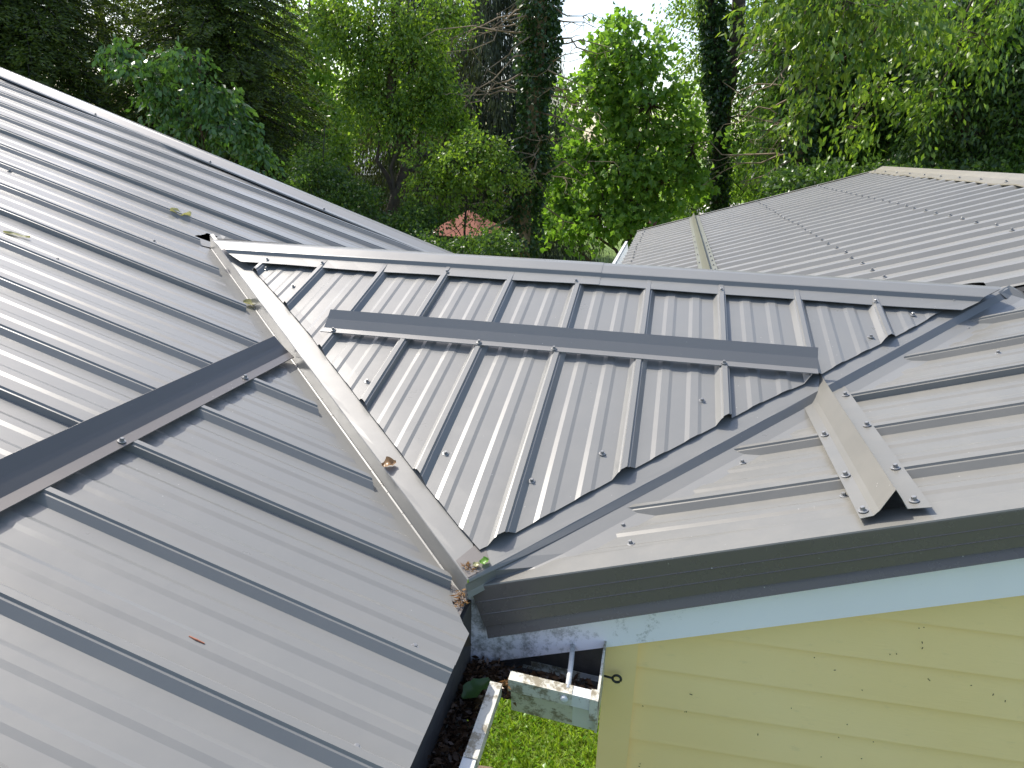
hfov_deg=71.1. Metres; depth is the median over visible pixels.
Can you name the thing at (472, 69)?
spruce tree
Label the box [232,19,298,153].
background tree
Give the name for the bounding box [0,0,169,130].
hemlock tree
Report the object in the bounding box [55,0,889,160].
sky
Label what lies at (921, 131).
background tree
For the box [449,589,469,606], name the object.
leaf litter
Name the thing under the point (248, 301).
fallen leaf
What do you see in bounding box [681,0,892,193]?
ivy covered tree
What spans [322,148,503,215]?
tree
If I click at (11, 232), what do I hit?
fallen leaf
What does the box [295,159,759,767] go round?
lawn
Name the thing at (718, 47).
ivy covered tree
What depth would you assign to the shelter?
19.32 m
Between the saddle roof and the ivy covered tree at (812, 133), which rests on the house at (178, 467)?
the saddle roof
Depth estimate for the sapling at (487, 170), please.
12.01 m
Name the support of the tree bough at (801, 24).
attached to the tree bough at (969, 55)
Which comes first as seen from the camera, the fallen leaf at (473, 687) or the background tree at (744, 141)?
the fallen leaf at (473, 687)
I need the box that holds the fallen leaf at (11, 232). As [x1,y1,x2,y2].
[3,231,29,237]
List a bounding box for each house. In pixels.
[0,67,606,767]
[467,166,1023,767]
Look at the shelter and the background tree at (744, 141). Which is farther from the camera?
the background tree at (744, 141)
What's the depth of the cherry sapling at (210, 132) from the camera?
9.71 m
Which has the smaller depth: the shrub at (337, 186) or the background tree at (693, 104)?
the shrub at (337, 186)
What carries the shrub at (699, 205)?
on the lawn at (567, 727)
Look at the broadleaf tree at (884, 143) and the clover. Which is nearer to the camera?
the clover
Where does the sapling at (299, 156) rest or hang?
on the lawn at (567, 727)
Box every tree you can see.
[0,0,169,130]
[30,0,315,170]
[96,0,362,210]
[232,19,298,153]
[246,5,307,159]
[267,0,366,158]
[294,0,491,221]
[318,55,382,177]
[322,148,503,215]
[344,0,501,236]
[377,0,615,262]
[419,0,619,257]
[531,1,746,261]
[548,105,582,205]
[603,104,665,204]
[640,0,783,209]
[644,79,707,213]
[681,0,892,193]
[695,0,766,212]
[722,0,960,195]
[731,104,759,202]
[732,70,773,199]
[855,0,952,166]
[876,0,1023,173]
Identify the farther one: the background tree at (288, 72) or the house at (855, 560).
the background tree at (288, 72)
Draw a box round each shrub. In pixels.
[279,150,453,240]
[396,221,528,256]
[669,156,774,221]
[756,150,1023,196]
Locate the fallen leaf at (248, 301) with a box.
[243,299,253,304]
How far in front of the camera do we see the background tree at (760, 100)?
24.42 m
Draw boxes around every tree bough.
[716,0,974,168]
[811,0,1023,181]
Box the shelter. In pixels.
[433,210,503,252]
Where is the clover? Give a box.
[486,701,600,767]
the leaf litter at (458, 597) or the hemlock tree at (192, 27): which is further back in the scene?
the hemlock tree at (192, 27)
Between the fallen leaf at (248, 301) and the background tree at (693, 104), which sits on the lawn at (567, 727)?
the background tree at (693, 104)
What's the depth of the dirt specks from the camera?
1.40 m
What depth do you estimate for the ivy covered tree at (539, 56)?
12.35 m
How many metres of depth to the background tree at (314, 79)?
24.97 m
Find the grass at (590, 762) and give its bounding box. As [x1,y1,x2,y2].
[467,580,600,767]
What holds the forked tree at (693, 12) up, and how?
on the lawn at (567, 727)
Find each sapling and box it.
[87,33,285,179]
[274,126,385,212]
[394,125,543,239]
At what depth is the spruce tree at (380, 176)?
26.80 m
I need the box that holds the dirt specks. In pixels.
[639,627,1005,766]
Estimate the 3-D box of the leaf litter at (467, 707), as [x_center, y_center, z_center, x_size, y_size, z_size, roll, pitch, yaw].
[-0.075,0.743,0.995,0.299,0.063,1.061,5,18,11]
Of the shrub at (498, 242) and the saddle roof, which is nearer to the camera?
the saddle roof
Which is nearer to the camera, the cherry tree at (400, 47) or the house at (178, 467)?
the house at (178, 467)
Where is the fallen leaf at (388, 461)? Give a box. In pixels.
[381,456,395,466]
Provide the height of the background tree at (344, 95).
8.323 m
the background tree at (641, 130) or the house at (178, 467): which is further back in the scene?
the background tree at (641, 130)
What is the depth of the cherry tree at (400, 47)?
13.10 m
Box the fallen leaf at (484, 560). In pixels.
[479,556,488,563]
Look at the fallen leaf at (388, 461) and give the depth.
1.69 m
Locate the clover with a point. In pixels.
(507, 750)
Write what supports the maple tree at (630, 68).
on the lawn at (567, 727)
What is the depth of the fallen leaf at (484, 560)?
1.43 m
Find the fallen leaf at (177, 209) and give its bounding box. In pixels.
[170,207,190,215]
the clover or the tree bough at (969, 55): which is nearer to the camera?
the clover
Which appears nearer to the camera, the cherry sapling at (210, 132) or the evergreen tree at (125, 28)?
the cherry sapling at (210, 132)
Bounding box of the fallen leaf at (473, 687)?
[461,677,490,698]
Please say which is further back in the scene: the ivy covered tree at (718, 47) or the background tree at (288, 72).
the background tree at (288, 72)
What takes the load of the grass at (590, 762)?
on the lawn at (567, 727)
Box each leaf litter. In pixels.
[427,655,596,767]
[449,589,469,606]
[460,562,478,571]
[500,680,510,693]
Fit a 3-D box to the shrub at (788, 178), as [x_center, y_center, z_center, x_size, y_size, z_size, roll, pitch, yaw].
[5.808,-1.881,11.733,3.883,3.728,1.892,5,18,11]
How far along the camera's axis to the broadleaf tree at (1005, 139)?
10.91 m
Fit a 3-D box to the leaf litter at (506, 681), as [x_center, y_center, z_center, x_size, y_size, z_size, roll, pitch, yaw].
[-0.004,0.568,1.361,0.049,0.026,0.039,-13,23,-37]
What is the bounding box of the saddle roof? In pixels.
[200,234,1023,614]
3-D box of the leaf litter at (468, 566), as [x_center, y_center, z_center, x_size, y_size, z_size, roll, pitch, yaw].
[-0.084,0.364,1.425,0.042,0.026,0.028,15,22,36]
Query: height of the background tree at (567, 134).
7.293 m
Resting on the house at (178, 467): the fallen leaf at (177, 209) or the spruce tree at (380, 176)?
the fallen leaf at (177, 209)

